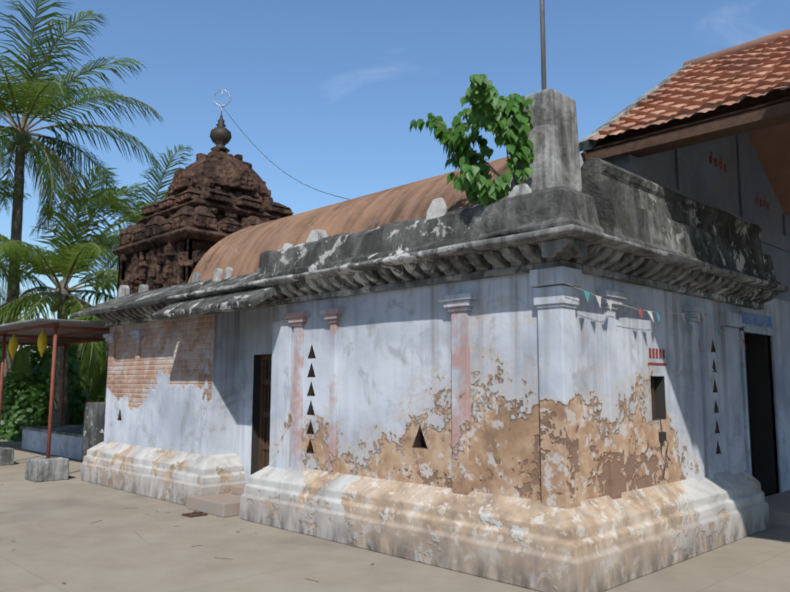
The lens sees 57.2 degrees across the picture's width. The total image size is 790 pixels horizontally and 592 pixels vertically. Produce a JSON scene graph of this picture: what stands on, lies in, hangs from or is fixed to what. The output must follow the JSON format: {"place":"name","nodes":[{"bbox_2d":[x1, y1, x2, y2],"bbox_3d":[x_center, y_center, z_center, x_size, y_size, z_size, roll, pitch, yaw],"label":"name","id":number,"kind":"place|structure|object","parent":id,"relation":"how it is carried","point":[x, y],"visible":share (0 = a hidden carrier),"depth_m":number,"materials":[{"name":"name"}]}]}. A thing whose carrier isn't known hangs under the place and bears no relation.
{"place":"outdoors","nodes":[
{"label":"outdoors","id":0,"kind":"place"},
{"bbox_2d":[236,306,274,483],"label":"recess wall","id":1,"kind":"structure","parent":0,"point":[256,326],"depth_m":10.28,"materials":[{"name":"grey paint"}]},
{"bbox_2d":[258,355,271,470],"bbox_3d":[-1.596,1.700,9.977,0.070,1.790,0.860,7,-10,-44],"label":"grille door","id":2,"kind":"structure","parent":1,"relation":"attached to","point":[264,417],"depth_m":10.20,"materials":[{"name":"brown wood"}]},
{"bbox_2d":[0,420,789,591],"bbox_3d":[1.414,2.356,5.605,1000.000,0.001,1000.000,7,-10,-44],"label":"ground","id":3,"kind":"structure","parent":0,"point":[127,543],"depth_m":6.97,"materials":[{"name":"concrete"}]},
{"bbox_2d":[0,180,53,304],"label":"palm","id":4,"kind":"object","parent":3,"relation":"on","point":[5,274],"visible":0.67,"depth_m":22.43,"materials":[{"name":"green plant"}]},
{"bbox_2d":[0,447,68,481],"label":"shed footings","id":5,"kind":"object","parent":3,"relation":"on","point":[44,469],"visible":0.96,"depth_m":12.47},
{"bbox_2d":[0,348,105,441],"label":"bushes","id":6,"kind":"object","parent":3,"relation":"on","point":[29,403],"visible":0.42,"depth_m":21.50,"materials":[{"name":"green plant"}]},
{"bbox_2d":[0,304,105,419],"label":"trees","id":7,"kind":"object","parent":3,"relation":"on","point":[45,364],"visible":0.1,"depth_m":29.20,"materials":[{"name":"green plant"}]},
{"bbox_2d":[0,322,109,458],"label":"shed frame","id":8,"kind":"object","parent":3,"relation":"on","point":[54,337],"visible":0.52,"depth_m":14.98,"materials":[{"name":"brown metal"}]},
{"bbox_2d":[9,328,47,358],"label":"yellow bundles","id":9,"kind":"object","parent":8,"relation":"attached to","point":[42,341],"visible":1,"depth_m":13.45,"materials":[{"name":"fabric"}]},
{"bbox_2d":[0,318,108,343],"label":"shed roof","id":10,"kind":"structure","parent":8,"relation":"on","point":[42,321],"depth_m":14.43,"materials":[{"name":"grey metal"}]},
{"bbox_2d":[17,366,105,424],"bbox_3d":[-10.702,3.726,24.347,16.112,2.788,3.511,-4,-8,30],"label":"hibiscus hedge","id":11,"kind":"object","parent":3,"relation":"on","point":[74,417],"visible":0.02,"depth_m":24.57,"materials":[{"name":"green"}]},
{"bbox_2d":[20,402,105,462],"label":"platform","id":12,"kind":"structure","parent":3,"relation":"on","point":[75,441],"depth_m":16.31,"materials":[{"name":"concrete"}]},
{"bbox_2d":[0,165,154,424],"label":"palm","id":13,"kind":"object","parent":3,"relation":"on","point":[67,264],"visible":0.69,"depth_m":21.57,"materials":[{"name":"green plant"}]},
{"bbox_2d":[0,0,163,434],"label":"palm","id":14,"kind":"object","parent":3,"relation":"on","point":[26,100],"visible":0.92,"depth_m":23.30,"materials":[{"name":"green plant"}]},
{"bbox_2d":[71,316,106,401],"bbox_3d":[-6.181,1.715,18.806,5.153,4.447,5.053,7,-10,-44],"label":"palm","id":15,"kind":"object","parent":3,"relation":"on","point":[100,379],"visible":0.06,"depth_m":18.66,"materials":[{"name":"green"}]},
{"bbox_2d":[78,268,117,294],"bbox_3d":[-6.066,1.210,22.161,6.209,6.271,6.535,-2,-7,16],"label":"tree","id":16,"kind":"object","parent":3,"relation":"on","point":[113,277],"visible":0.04,"depth_m":21.38,"materials":[{"name":"green plant"}]},
{"bbox_2d":[54,144,193,290],"bbox_3d":[-10.968,-0.371,31.769,8.408,11.724,8.474,7,-10,-44],"label":"palm","id":17,"kind":"object","parent":3,"relation":"on","point":[125,207],"visible":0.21,"depth_m":31.37,"materials":[{"name":"green plant"}]},
{"bbox_2d":[0,478,373,582],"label":"litter","id":18,"kind":"object","parent":3,"relation":"on","point":[192,546],"visible":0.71,"depth_m":7.31,"materials":[{"name":"brown plant"}]},
{"bbox_2d":[182,510,207,517],"bbox_3d":[-2.122,2.626,9.333,1.193,0.349,0.308,2,-7,-17],"label":"threshold clutter","id":19,"kind":"object","parent":3,"relation":"on","point":[194,514],"visible":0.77,"depth_m":9.14,"materials":[{"name":"stone"}]},
{"bbox_2d":[105,148,293,402],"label":"temple tower","id":20,"kind":"structure","parent":3,"relation":"on","point":[214,196],"depth_m":13.30,"materials":[{"name":"stone"}]},
{"bbox_2d":[210,90,349,199],"bbox_3d":[-2.005,-2.771,12.884,0.430,3.142,4.636,7,-10,-44],"label":"finial with wire","id":21,"kind":"object","parent":20,"relation":"on","point":[220,135],"visible":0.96,"depth_m":14.32,"materials":[{"name":"metal"}]},
{"bbox_2d":[202,311,239,454],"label":"recess wall returns","id":22,"kind":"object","parent":3,"relation":"on","point":[224,403],"depth_m":10.35,"materials":[{"name":"white paint"}]},
{"bbox_2d":[80,441,769,591],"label":"plinth","id":23,"kind":"structure","parent":3,"relation":"on","point":[602,543],"depth_m":7.08,"materials":[{"name":"stone"}]},
{"bbox_2d":[275,258,590,500],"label":"front wall","id":24,"kind":"structure","parent":23,"relation":"on","point":[394,405],"depth_m":7.31,"materials":[{"name":"white paint"}]},
{"bbox_2d":[575,274,732,500],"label":"wall","id":25,"kind":"structure","parent":23,"relation":"on","point":[642,463],"depth_m":7.18,"materials":[{"name":"grey paint"}]},
{"bbox_2d":[651,376,658,419],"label":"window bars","id":26,"kind":"object","parent":25,"relation":"attached to","point":[653,401],"depth_m":7.48,"materials":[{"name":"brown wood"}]},
{"bbox_2d":[568,284,744,371],"bbox_3d":[3.033,0.626,7.595,0.300,1.113,4.463,-6,-9,41],"label":"bunting","id":27,"kind":"object","parent":25,"relation":"attached to","point":[639,310],"visible":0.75,"depth_m":7.23,"materials":[{"name":"multicoloured"}]},
{"bbox_2d":[659,420,669,482],"bbox_3d":[2.723,1.563,7.300,0.124,0.623,0.058,7,-10,-44],"label":"cable by window","id":28,"kind":"object","parent":25,"relation":"attached to","point":[662,436],"visible":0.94,"depth_m":7.29,"materials":[{"name":"grey"}]},
{"bbox_3d":[-0.602,1.413,10.924,3.847,2.557,8.800,7,-10,-44],"label":"back wall","id":29,"kind":"object","parent":23,"relation":"on","visible":0},
{"bbox_2d":[104,314,213,454],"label":"front wall","id":30,"kind":"structure","parent":29,"relation":"attached to","point":[172,393],"depth_m":11.14,"materials":[{"name":"white paint"}]},
{"bbox_2d":[187,152,583,282],"bbox_3d":[-0.426,-0.600,10.988,3.340,1.670,7.202,7,-10,-44],"label":"vault","id":31,"kind":"object","parent":29,"relation":"on","point":[239,252],"visible":0.29,"depth_m":9.69,"materials":[{"name":"paint"}]},
{"bbox_2d":[103,266,744,508],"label":"pilasters","id":32,"kind":"object","parent":29,"relation":"attached to","point":[555,304],"visible":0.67,"depth_m":6.93,"materials":[{"name":"white paint"}]},
{"bbox_2d":[88,224,789,326],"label":"cornice","id":33,"kind":"structure","parent":29,"relation":"attached to","point":[587,251],"depth_m":7.27,"materials":[{"name":"paint"}]},
{"bbox_2d":[71,273,281,319],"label":"sloping slabs","id":34,"kind":"structure","parent":33,"relation":"on","point":[236,299],"depth_m":10.23,"materials":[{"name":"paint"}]},
{"bbox_2d":[254,158,780,283],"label":"parapet","id":35,"kind":"structure","parent":33,"relation":"on","point":[616,201],"depth_m":7.30,"materials":[{"name":"paint"}]},
{"bbox_2d":[118,183,531,296],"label":"merlons","id":36,"kind":"object","parent":35,"relation":"on","point":[437,207],"visible":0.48,"depth_m":8.56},
{"bbox_2d":[409,74,534,207],"bbox_3d":[0.746,-1.162,6.885,1.201,1.433,1.264,7,-10,-44],"label":"peepal sapling","id":37,"kind":"object","parent":35,"relation":"on","point":[490,112],"visible":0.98,"depth_m":6.63,"materials":[{"name":"green plant"}]},
{"bbox_2d":[511,88,581,191],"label":"corner pillar","id":38,"kind":"structure","parent":35,"relation":"on","point":[553,135],"depth_m":6.63,"materials":[{"name":"paint"}]},
{"bbox_2d":[540,0,546,89],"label":"pole","id":39,"kind":"object","parent":38,"relation":"on","point":[543,44],"depth_m":6.94,"materials":[{"name":"grey metal"}]},
{"bbox_2d":[0,0,789,362],"label":"sky","id":40,"kind":"structure","parent":0,"point":[330,92],"materials":[{"name":"blue"}]},
{"bbox_2d":[603,133,789,301],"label":"gable wall","id":41,"kind":"structure","parent":0,"point":[708,182],"depth_m":9.89,"materials":[{"name":"grey paint"}]},
{"bbox_2d":[626,133,789,526],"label":"hall walls","id":42,"kind":"structure","parent":0,"point":[779,508],"depth_m":10.12,"materials":[{"name":"white paint"}]},
{"bbox_2d":[581,85,789,161],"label":"roof fascia","id":43,"kind":"structure","parent":42,"relation":"on","point":[758,118],"depth_m":7.21,"materials":[{"name":"brown wood"}]},
{"bbox_2d":[579,28,789,215],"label":"tiled roof","id":44,"kind":"structure","parent":43,"relation":"on","point":[753,68],"depth_m":8.42,"materials":[{"name":"orange tile"}]},
{"bbox_2d":[648,151,768,365],"bbox_3d":[4.064,-0.513,9.170,0.130,2.864,4.606,-6,-9,42],"label":"lettering","id":45,"kind":"object","parent":42,"relation":"attached to","point":[663,350],"visible":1,"depth_m":7.54,"materials":[{"name":"red paint"}]},
{"bbox_2d":[732,298,789,496],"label":"doorway","id":46,"kind":"structure","parent":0,"point":[777,311],"depth_m":10.56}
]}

